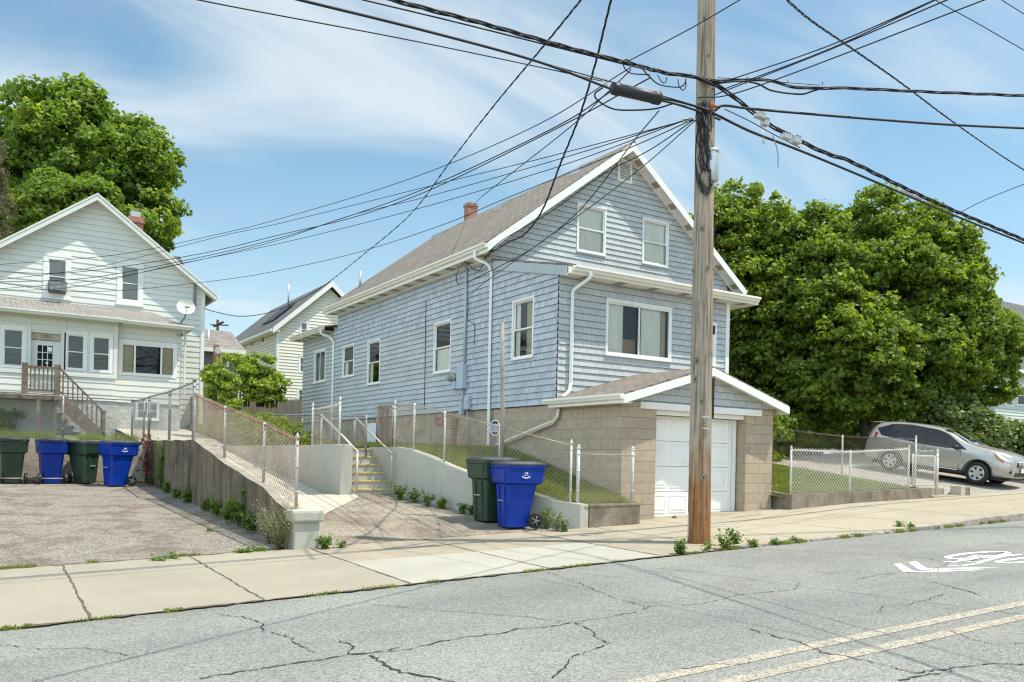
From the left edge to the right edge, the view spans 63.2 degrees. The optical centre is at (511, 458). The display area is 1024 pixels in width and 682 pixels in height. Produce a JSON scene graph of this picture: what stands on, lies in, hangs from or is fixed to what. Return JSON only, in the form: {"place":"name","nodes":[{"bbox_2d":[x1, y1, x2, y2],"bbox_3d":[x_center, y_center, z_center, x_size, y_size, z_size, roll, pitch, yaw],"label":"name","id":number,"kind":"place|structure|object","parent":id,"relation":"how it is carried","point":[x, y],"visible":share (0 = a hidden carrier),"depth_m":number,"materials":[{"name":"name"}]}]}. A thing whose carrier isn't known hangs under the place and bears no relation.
{"place":"outdoors","nodes":[
{"label":"outdoors","id":0,"kind":"place"},
{"bbox_2d":[0,428,142,440],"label":"yard","id":1,"kind":"structure","parent":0,"point":[72,437],"depth_m":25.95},
{"bbox_2d":[0,137,21,239],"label":"dry conifer","id":2,"kind":"object","parent":1,"relation":"on","point":[3,187],"visible":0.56,"depth_m":38.04,"materials":[{"name":"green plant"}]},
{"bbox_2d":[0,362,105,435],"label":"porch stairs","id":3,"kind":"structure","parent":1,"relation":"on","point":[57,369],"depth_m":28.03,"materials":[{"name":"brown wood"}]},
{"bbox_2d":[0,164,164,237],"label":"maple tree","id":4,"kind":"object","parent":1,"relation":"on","point":[52,192],"visible":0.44,"depth_m":39.06,"materials":[{"name":"green plant"}]},
{"bbox_2d":[0,72,192,252],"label":"maple tree","id":5,"kind":"object","parent":1,"relation":"on","point":[72,131],"visible":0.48,"depth_m":44.25,"materials":[{"name":"green plant"}]},
{"bbox_2d":[0,193,220,437],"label":"white house","id":6,"kind":"structure","parent":1,"relation":"on","point":[109,341],"depth_m":30.65,"materials":[{"name":"wood"}]},
{"bbox_2d":[0,324,26,367],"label":"window","id":7,"kind":"structure","parent":6,"relation":"in","point":[12,338],"depth_m":28.32,"materials":[{"name":"white paint"}]},
{"bbox_2d":[31,340,59,389],"bbox_3d":[-16.214,-3.213,28.893,0.900,1.757,0.080,1,0,-32],"label":"front door","id":8,"kind":"structure","parent":6,"relation":"in","point":[48,355],"depth_m":28.88,"materials":[{"name":"white paint"}]},
{"bbox_2d":[42,252,71,300],"bbox_3d":[-16.794,-6.723,30.720,0.957,1.686,0.150,1,0,-32],"label":"window","id":9,"kind":"structure","parent":6,"relation":"in","point":[51,266],"depth_m":30.74,"materials":[{"name":"white paint"}]},
{"bbox_2d":[64,330,87,371],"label":"window","id":10,"kind":"structure","parent":6,"relation":"in","point":[76,341],"depth_m":29.35,"materials":[{"name":"white paint"}]},
{"bbox_2d":[89,333,112,373],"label":"window","id":11,"kind":"structure","parent":6,"relation":"in","point":[101,345],"depth_m":29.78,"materials":[{"name":"white paint"}]},
{"bbox_2d":[116,259,143,306],"bbox_3d":[-14.703,-6.744,32.044,0.987,1.714,0.150,1,0,-32],"label":"window","id":12,"kind":"structure","parent":6,"relation":"in","point":[128,297],"depth_m":32.08,"materials":[{"name":"white paint"}]},
{"bbox_2d":[118,339,177,378],"bbox_3d":[-13.610,-3.648,31.026,2.269,1.528,0.592,1,0,-32],"label":"window","id":13,"kind":"structure","parent":6,"relation":"in","point":[135,357],"depth_m":31.15,"materials":[{"name":"white paint"}]},
{"bbox_2d":[0,77,651,273],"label":"overhead wire","id":14,"kind":"object","parent":6,"relation":"attached to","point":[383,207],"visible":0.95,"depth_m":20.62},
{"bbox_2d":[0,121,682,279],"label":"overhead wire","id":15,"kind":"object","parent":6,"relation":"attached to","point":[391,195],"visible":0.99,"depth_m":20.81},
{"bbox_2d":[0,482,285,567],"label":"parking pad","id":16,"kind":"object","parent":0,"point":[47,524],"visible":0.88,"depth_m":14.36,"materials":[{"name":"concrete"}]},
{"bbox_2d":[0,437,29,482],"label":"wheelie bin","id":17,"kind":"object","parent":16,"relation":"on","point":[13,450],"visible":0.98,"depth_m":21.01,"materials":[{"name":"green plastic"}]},
{"bbox_2d":[34,438,69,483],"bbox_3d":[-11.992,0.047,21.671,0.710,1.182,0.882,1,0,-38],"label":"wheelie bin","id":18,"kind":"object","parent":16,"relation":"on","point":[51,452],"visible":1,"depth_m":21.48,"materials":[{"name":"blue plastic"}]},
{"bbox_2d":[66,440,99,482],"bbox_3d":[-11.430,0.078,22.143,0.849,1.137,0.683,1,0,18],"label":"wheelie bin","id":19,"kind":"object","parent":16,"relation":"on","point":[84,455],"visible":0.77,"depth_m":21.89,"materials":[{"name":"green plastic"}]},
{"bbox_2d":[21,438,144,480],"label":"wall","id":20,"kind":"structure","parent":16,"relation":"on","point":[31,464],"depth_m":22.50,"materials":[{"name":"concrete"}]},
{"bbox_2d":[0,393,145,441],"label":"chain link fence","id":21,"kind":"object","parent":20,"relation":"on","point":[62,414],"visible":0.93,"depth_m":22.65,"materials":[{"name":"grey metal"}]},
{"bbox_2d":[97,440,142,485],"bbox_3d":[-10.282,0.113,21.792,0.717,1.193,0.890,1,0,38],"label":"wheelie bin","id":22,"kind":"object","parent":16,"relation":"on","point":[117,456],"visible":1,"depth_m":21.55,"materials":[{"name":"blue plastic"}]},
{"bbox_2d":[145,440,323,549],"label":"retaining wall","id":23,"kind":"structure","parent":16,"relation":"on","point":[199,468],"depth_m":15.84,"materials":[{"name":"concrete"}]},
{"bbox_2d":[131,377,196,439],"bbox_3d":[-9.745,-1.189,22.879,0.087,1.465,9.501,1,0,-32],"label":"chain link fence","id":24,"kind":"object","parent":23,"relation":"on","point":[169,408],"visible":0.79,"depth_m":21.75,"materials":[{"name":"grey metal"}]},
{"bbox_2d":[193,390,299,508],"bbox_3d":[-5.218,-0.391,15.707,0.062,2.243,7.435,1,0,-32],"label":"chain link fence","id":25,"kind":"object","parent":23,"relation":"on","point":[225,408],"visible":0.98,"depth_m":14.96,"materials":[{"name":"metal"}]},
{"bbox_2d":[249,494,301,549],"bbox_3d":[-3.457,0.928,12.214,0.719,0.867,0.749,1,0,8],"label":"weed","id":26,"kind":"object","parent":16,"relation":"on","point":[279,544],"visible":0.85,"depth_m":12.20,"materials":[{"name":"plant"}]},
{"bbox_2d":[0,549,407,628],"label":"sidewalk","id":27,"kind":"structure","parent":0,"point":[40,599],"depth_m":9.29,"materials":[{"name":"concrete"}]},
{"bbox_2d":[1,492,1015,628],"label":"sidewalk joints","id":28,"kind":"object","parent":27,"relation":"on","point":[80,599],"visible":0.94,"depth_m":10.03,"materials":[{"name":"concrete"}]},
{"bbox_2d":[0,548,727,630],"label":"grass","id":29,"kind":"structure","parent":28,"relation":"on","point":[24,625],"depth_m":8.60,"materials":[{"name":"plant"}]},
{"bbox_2d":[220,448,322,495],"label":"ramp","id":30,"kind":"structure","parent":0,"point":[303,489],"depth_m":19.93,"materials":[{"name":"concrete"}]},
{"bbox_2d":[290,494,357,513],"bbox_3d":[-3.652,0.963,15.870,2.650,0.432,3.500,1,0,-32],"label":"ramp apron","id":31,"kind":"object","parent":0,"point":[325,503],"visible":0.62,"depth_m":16.86,"materials":[{"name":"concrete"}]},
{"bbox_2d":[319,493,554,546],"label":"driveway","id":32,"kind":"structure","parent":0,"point":[371,518],"depth_m":14.97,"materials":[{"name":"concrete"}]},
{"bbox_2d":[226,444,352,494],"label":"ramp side wall","id":33,"kind":"structure","parent":32,"relation":"on","point":[325,468],"depth_m":18.78,"materials":[{"name":"beige concrete"}]},
{"bbox_2d":[311,396,341,444],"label":"chain link fence","id":34,"kind":"object","parent":33,"relation":"on","point":[339,404],"visible":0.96,"depth_m":18.93,"materials":[{"name":"metal"}]},
{"bbox_2d":[352,448,393,494],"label":"front steps","id":35,"kind":"structure","parent":32,"relation":"on","point":[372,478],"depth_m":18.66,"materials":[{"name":"grey paint"}]},
{"bbox_2d":[369,447,588,528],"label":"curved retaining wall","id":36,"kind":"structure","parent":32,"relation":"on","point":[439,478],"depth_m":17.05,"materials":[{"name":"grey paint"}]},
{"bbox_2d":[394,400,572,502],"bbox_3d":[-0.977,-0.254,16.898,0.546,2.105,5.471,1,0,-44],"label":"chain link fence","id":37,"kind":"object","parent":36,"relation":"on","point":[445,441],"visible":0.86,"depth_m":16.76,"materials":[{"name":"metal"}]},
{"bbox_2d":[499,322,504,456],"bbox_3d":[-0.191,-1.035,15.689,0.131,3.061,0.090,1,0,-32],"label":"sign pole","id":38,"kind":"object","parent":36,"relation":"on","point":[502,420],"visible":0.79,"depth_m":15.66,"materials":[{"name":"grey metal"}]},
{"bbox_2d":[466,457,523,520],"bbox_3d":[-0.342,0.562,15.560,0.890,1.193,0.717,1,0,-34],"label":"wheelie bin","id":39,"kind":"object","parent":32,"relation":"on","point":[484,492],"visible":0.56,"depth_m":15.26,"materials":[{"name":"green plastic"}]},
{"bbox_2d":[490,461,548,527],"bbox_3d":[0.118,0.637,15.019,0.890,1.193,0.717,1,0,-27],"label":"wheelie bin","id":40,"kind":"object","parent":32,"relation":"on","point":[516,482],"visible":1,"depth_m":14.76,"materials":[{"name":"blue plastic"}]},
{"bbox_2d":[309,528,651,561],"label":"sidewalk","id":41,"kind":"structure","parent":0,"point":[382,550],"depth_m":12.86,"materials":[{"name":"concrete"}]},
{"bbox_2d":[348,543,662,583],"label":"sidewalk","id":42,"kind":"structure","parent":0,"point":[423,569],"depth_m":10.96,"materials":[{"name":"concrete"}]},
{"bbox_2d":[387,444,629,502],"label":"grass","id":43,"kind":"structure","parent":0,"point":[595,486],"depth_m":17.27,"materials":[{"name":"plant"}]},
{"bbox_2d":[0,520,1023,681],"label":"road","id":44,"kind":"structure","parent":0,"point":[832,596],"depth_m":7.09,"materials":[{"name":"asphalt"}]},
{"bbox_2d":[0,545,1021,681],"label":"road cracks","id":45,"kind":"object","parent":44,"relation":"on","point":[390,667],"visible":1,"depth_m":6.29,"materials":[{"name":"asphalt"}]},
{"bbox_2d":[728,530,898,549],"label":"old kerb stones","id":46,"kind":"object","parent":44,"relation":"on","point":[868,533],"visible":0.33,"depth_m":13.41,"materials":[{"name":"stone"}]},
{"bbox_2d":[620,600,1023,681],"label":"yellow centre line","id":47,"kind":"object","parent":44,"relation":"on","point":[793,666],"visible":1,"depth_m":6.27,"materials":[{"name":"paint"}]},
{"bbox_2d":[891,512,1023,532],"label":"granite kerb","id":48,"kind":"structure","parent":44,"relation":"on","point":[997,518],"depth_m":15.78,"materials":[{"name":"stone"}]},
{"bbox_2d":[894,551,1023,571],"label":"bicycle lane marking","id":49,"kind":"object","parent":44,"relation":"on","point":[917,565],"visible":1,"depth_m":10.83,"materials":[{"name":"white paint"}]},
{"bbox_2d":[0,0,1023,453],"label":"sky","id":50,"kind":"structure","parent":0,"point":[272,117],"materials":[{"name":"blue"}]},
{"bbox_2d":[436,449,644,506],"bbox_3d":[-2.878,0.212,20.701,4.100,1.150,13.950,1,0,-32],"label":"lawn strip","id":51,"kind":"object","parent":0,"point":[624,497],"visible":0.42,"depth_m":16.22,"materials":[{"name":"plant"}]},
{"bbox_2d":[202,409,329,444],"bbox_3d":[-8.044,-0.978,26.346,1.873,1.444,10.372,1,0,-32],"label":"ground cover","id":52,"kind":"object","parent":51,"relation":"on","point":[281,423],"visible":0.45,"depth_m":24.30,"materials":[{"name":"green plant"}]},
{"bbox_2d":[198,352,253,410],"bbox_3d":[-9.906,-2.771,29.418,1.687,2.154,2.176,1,0,35],"label":"shrub","id":53,"kind":"object","parent":52,"relation":"on","point":[221,387],"visible":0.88,"depth_m":28.83,"materials":[{"name":"green plant"}]},
{"bbox_2d":[222,411,367,457],"bbox_3d":[-6.734,-0.909,24.968,0.705,1.617,14.557,1,0,-31],"label":"chain link fence","id":54,"kind":"object","parent":51,"relation":"on","point":[345,415],"visible":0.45,"depth_m":20.40,"materials":[{"name":"grey metal"}]},
{"bbox_2d":[376,401,393,446],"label":"chain link fence","id":55,"kind":"object","parent":51,"relation":"on","point":[386,421],"visible":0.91,"depth_m":20.26,"materials":[{"name":"grey metal"}]},
{"bbox_2d":[493,366,789,519],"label":"garage","id":56,"kind":"structure","parent":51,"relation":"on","point":[618,416],"depth_m":17.71,"materials":[{"name":"beige concrete"}]},
{"bbox_2d":[654,415,728,516],"bbox_3d":[3.772,0.170,17.831,2.380,2.107,0.052,1,0,-32],"label":"garage door","id":57,"kind":"structure","parent":56,"relation":"in","point":[669,429],"depth_m":17.67,"materials":[{"name":"white paint"}]},
{"bbox_2d":[584,537,726,555],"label":"sidewalk","id":58,"kind":"structure","parent":0,"point":[659,546],"depth_m":12.60,"materials":[{"name":"concrete"}]},
{"bbox_2d":[592,491,1023,545],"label":"sidewalk","id":59,"kind":"structure","parent":0,"point":[872,512],"depth_m":16.47,"materials":[{"name":"concrete"}]},
{"bbox_2d":[588,503,639,527],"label":"wall","id":60,"kind":"structure","parent":59,"relation":"on","point":[613,514],"depth_m":15.49,"materials":[{"name":"grey concrete"}]},
{"bbox_2d":[576,444,634,502],"bbox_3d":[1.748,0.303,15.517,1.368,1.110,0.083,1,0,-32],"label":"chain link fence","id":61,"kind":"object","parent":60,"relation":"on","point":[578,467],"visible":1,"depth_m":15.48,"materials":[{"name":"metal"}]},
{"bbox_2d":[687,0,718,552],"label":"utility pole","id":62,"kind":"object","parent":59,"relation":"on","point":[702,383],"visible":0.98,"depth_m":12.84,"materials":[{"name":"brown wood"}]},
{"bbox_2d":[0,119,685,288],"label":"overhead wire","id":63,"kind":"object","parent":62,"relation":"attached to","point":[385,206],"visible":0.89,"depth_m":20.74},
{"bbox_2d":[1,118,688,290],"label":"overhead wire","id":64,"kind":"object","parent":62,"relation":"attached to","point":[399,213],"visible":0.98,"depth_m":20.60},
{"bbox_2d":[204,0,581,316],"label":"overhead wire","id":65,"kind":"object","parent":62,"relation":"attached to","point":[558,27],"visible":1,"depth_m":16.71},
{"bbox_2d":[387,0,712,85],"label":"overhead wire","id":66,"kind":"object","parent":62,"relation":"attached to","point":[500,28],"visible":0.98,"depth_m":11.11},
{"bbox_2d":[8,67,630,263],"bbox_3d":[-13.585,-6.721,24.662,38.955,1.403,7.432,1,0,29],"label":"overhead wire","id":67,"kind":"object","parent":66,"relation":"attached to","point":[371,191],"visible":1,"depth_m":20.15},
{"bbox_2d":[362,0,649,69],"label":"overhead wire","id":68,"kind":"object","parent":66,"relation":"attached to","point":[494,32],"visible":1,"depth_m":10.74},
{"bbox_2d":[553,65,692,104],"bbox_3d":[1.609,-5.363,11.945,3.082,0.162,0.048,1,0,-33],"label":"overhead wire","id":69,"kind":"object","parent":62,"relation":"attached to","point":[615,82],"visible":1,"depth_m":11.72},
{"bbox_2d":[197,0,602,81],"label":"overhead wire","id":70,"kind":"object","parent":69,"relation":"attached to","point":[385,35],"visible":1,"depth_m":9.94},
{"bbox_2d":[604,78,662,104],"bbox_3d":[1.776,-5.356,12.101,1.109,0.298,0.201,1,0,-32],"label":"splice closure","id":71,"kind":"object","parent":69,"relation":"hanging from","point":[637,93],"visible":0.99,"depth_m":12.04,"materials":[{"name":"black plastic"}]},
{"bbox_2d":[0,91,609,281],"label":"overhead wire","id":72,"kind":"object","parent":71,"relation":"attached to","point":[364,210],"visible":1,"depth_m":20.92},
{"bbox_2d":[295,0,611,89],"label":"overhead wire","id":73,"kind":"object","parent":71,"relation":"attached to","point":[442,35],"visible":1,"depth_m":10.41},
{"bbox_2d":[697,0,984,97],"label":"overhead wire","id":74,"kind":"object","parent":62,"relation":"attached to","point":[846,52],"visible":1,"depth_m":10.72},
{"bbox_2d":[696,79,1023,240],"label":"overhead wire","id":75,"kind":"object","parent":62,"relation":"attached to","point":[812,147],"visible":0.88,"depth_m":15.37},
{"bbox_2d":[697,108,1023,243],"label":"overhead wire","id":76,"kind":"object","parent":62,"relation":"attached to","point":[829,162],"visible":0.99,"depth_m":15.02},
{"bbox_2d":[707,78,1023,96],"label":"overhead wire","id":77,"kind":"object","parent":62,"relation":"attached to","point":[887,89],"visible":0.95,"depth_m":13.30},
{"bbox_2d":[714,104,1023,128],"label":"overhead wire","id":78,"kind":"object","parent":62,"relation":"attached to","point":[854,117],"visible":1,"depth_m":13.23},
{"bbox_2d":[786,0,1023,170],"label":"overhead wire","id":79,"kind":"object","parent":62,"relation":"attached to","point":[837,38],"visible":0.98,"depth_m":13.38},
{"bbox_3d":[2.755,-5.218,12.839,0.352,0.138,0.147,1,0,-32],"label":"wire clamp","id":80,"kind":"object","parent":62,"relation":"attached to","visible":0},
{"bbox_2d":[3,119,692,291],"bbox_3d":[-5.685,-5.614,22.042,24.747,0.756,4.753,1,0,37],"label":"overhead wire","id":81,"kind":"object","parent":80,"relation":"attached to","point":[411,235],"visible":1,"depth_m":19.84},
{"bbox_2d":[727,518,1006,549],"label":"grass","id":82,"kind":"structure","parent":59,"relation":"on","point":[800,540],"depth_m":13.80,"materials":[{"name":"plant"}]},
{"bbox_2d":[772,427,916,486],"bbox_3d":[8.445,-0.336,24.993,0.057,2.080,7.860,1,0,-32],"label":"chain link fence","id":83,"kind":"object","parent":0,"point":[843,436],"visible":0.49,"depth_m":23.39,"materials":[{"name":"metal"}]},
{"bbox_2d":[771,462,918,496],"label":"front lawn","id":84,"kind":"structure","parent":0,"point":[811,484],"depth_m":21.02,"materials":[{"name":"plant"}]},
{"bbox_2d":[288,141,760,491],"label":"blue house","id":85,"kind":"structure","parent":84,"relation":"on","point":[599,293],"depth_m":22.18,"materials":[{"name":"paint"}]},
{"bbox_2d":[366,338,380,385],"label":"window","id":86,"kind":"structure","parent":85,"relation":"in","point":[373,368],"depth_m":27.35,"materials":[{"name":"white paint"}]},
{"bbox_2d":[432,319,451,374],"bbox_3d":[-1.696,-3.056,23.032,0.610,1.682,1.312,1,0,-32],"label":"window","id":87,"kind":"structure","parent":85,"relation":"in","point":[443,352],"depth_m":23.27,"materials":[{"name":"white paint"}]},
{"bbox_2d":[510,295,557,363],"bbox_3d":[0.472,-3.028,19.609,0.610,1.673,1.211,1,0,-32],"label":"window","id":88,"kind":"structure","parent":85,"relation":"in","point":[523,325],"depth_m":19.76,"materials":[{"name":"white paint"}]},
{"bbox_2d":[487,0,611,255],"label":"overhead wire","id":89,"kind":"object","parent":85,"relation":"attached to","point":[596,59],"visible":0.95,"depth_m":14.49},
{"bbox_2d":[576,202,606,256],"bbox_3d":[2.122,-6.150,22.381,0.985,1.312,0.149,1,0,-32],"label":"window","id":90,"kind":"structure","parent":85,"relation":"in","point":[591,224],"depth_m":22.44,"materials":[{"name":"white paint"}]},
{"bbox_2d":[605,298,672,362],"bbox_3d":[2.854,-2.993,19.753,2.290,1.550,0.610,1,0,-32],"label":"window","id":91,"kind":"structure","parent":85,"relation":"in","point":[646,324],"depth_m":19.79,"materials":[{"name":"white paint"}]},
{"bbox_2d":[642,217,669,267],"bbox_3d":[4.052,-6.113,23.604,0.995,1.303,0.149,1,0,-32],"label":"window","id":92,"kind":"structure","parent":85,"relation":"in","point":[655,235],"depth_m":23.67,"materials":[{"name":"white paint"}]},
{"bbox_2d":[771,488,930,509],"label":"wall","id":93,"kind":"structure","parent":84,"relation":"on","point":[796,501],"depth_m":19.31,"materials":[{"name":"grey concrete"}]},
{"bbox_2d":[789,445,909,493],"bbox_3d":[8.075,0.236,19.689,4.497,1.240,0.060,1,0,-32],"label":"chain link fence","id":94,"kind":"object","parent":93,"relation":"on","point":[850,452],"visible":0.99,"depth_m":19.60,"materials":[{"name":"metal"}]},
{"bbox_2d":[772,454,1023,493],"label":"gravel driveway","id":95,"kind":"structure","parent":0,"point":[946,481],"depth_m":26.99,"materials":[{"name":"stone"}]},
{"bbox_2d":[764,392,853,461],"bbox_3d":[9.686,-0.979,30.382,2.723,3.003,9.800,1,0,41],"label":"shrub","id":96,"kind":"object","parent":95,"relation":"on","point":[798,420],"visible":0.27,"depth_m":30.96,"materials":[{"name":"green plant"}]},
{"bbox_2d":[750,199,937,453],"bbox_3d":[12.420,-5.166,31.677,5.814,9.898,6.193,1,0,-32],"label":"maple tree","id":97,"kind":"object","parent":95,"relation":"on","point":[839,384],"visible":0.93,"depth_m":30.46,"materials":[{"name":"green plant"}]},
{"bbox_2d":[914,487,960,497],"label":"gate steps","id":98,"kind":"structure","parent":95,"relation":"on","point":[940,492],"depth_m":21.98,"materials":[{"name":"concrete"}]},
{"bbox_2d":[911,449,938,494],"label":"chain link gate","id":99,"kind":"structure","parent":98,"relation":"on","point":[936,470],"depth_m":21.33,"materials":[{"name":"metal"}]},
{"bbox_2d":[865,421,1023,483],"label":"silver car","id":100,"kind":"object","parent":95,"relation":"on","point":[972,460],"visible":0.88,"depth_m":26.25,"materials":[{"name":"paint"}]},
{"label":"front lawn","id":101,"kind":"structure","parent":0,"visible":0},
{"bbox_2d":[688,175,830,446],"bbox_3d":[9.410,-5.805,32.925,6.852,10.892,4.983,1,0,-14],"label":"maple tree","id":102,"kind":"object","parent":101,"relation":"on","point":[747,230],"visible":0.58,"depth_m":31.61,"materials":[{"name":"green plant"}]},
{"bbox_2d":[746,380,988,454],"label":"tree line","id":103,"kind":"object","parent":101,"relation":"on","point":[854,425],"visible":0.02,"depth_m":44.96,"materials":[{"name":"green plant"}]},
{"bbox_2d":[831,301,1023,454],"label":"pale house","id":104,"kind":"structure","parent":101,"relation":"on","point":[1013,410],"depth_m":45.15,"materials":[{"name":"grey plastic"}]},
{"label":"yard","id":105,"kind":"structure","parent":0,"visible":0},
{"bbox_2d":[202,329,245,442],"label":"grey house","id":106,"kind":"structure","parent":105,"relation":"on","point":[228,342],"depth_m":44.17,"materials":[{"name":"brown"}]},
{"bbox_2d":[218,398,301,428],"bbox_3d":[-11.286,-1.969,37.515,3.959,1.645,0.030,1,0,0],"label":"stockade fence","id":107,"kind":"object","parent":105,"relation":"on","point":[292,406],"visible":0.1,"depth_m":37.50,"materials":[{"name":"grey wood"}]},
{"bbox_2d":[226,281,344,445],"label":"cream house","id":108,"kind":"structure","parent":105,"relation":"on","point":[271,332],"depth_m":50.93,"materials":[{"name":"plastic"}]},
{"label":"yard","id":109,"kind":"structure","parent":0,"visible":0},
{"bbox_2d":[233,351,292,408],"bbox_3d":[-9.040,-2.832,30.129,1.893,2.079,1.901,1,0,-32],"label":"shrub","id":110,"kind":"object","parent":109,"relation":"on","point":[260,391],"visible":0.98,"depth_m":29.80,"materials":[{"name":"green plant"}]},
{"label":"lawn verge","id":111,"kind":"structure","parent":0,"visible":0},
{"bbox_2d":[844,181,1023,406],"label":"maple tree","id":112,"kind":"object","parent":111,"relation":"on","point":[943,281],"visible":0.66,"depth_m":31.34,"materials":[{"name":"green plant"}]},
{"bbox_2d":[903,384,1023,455],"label":"hedge","id":113,"kind":"object","parent":111,"relation":"on","point":[964,412],"visible":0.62,"depth_m":29.67,"materials":[{"name":"green plant"}]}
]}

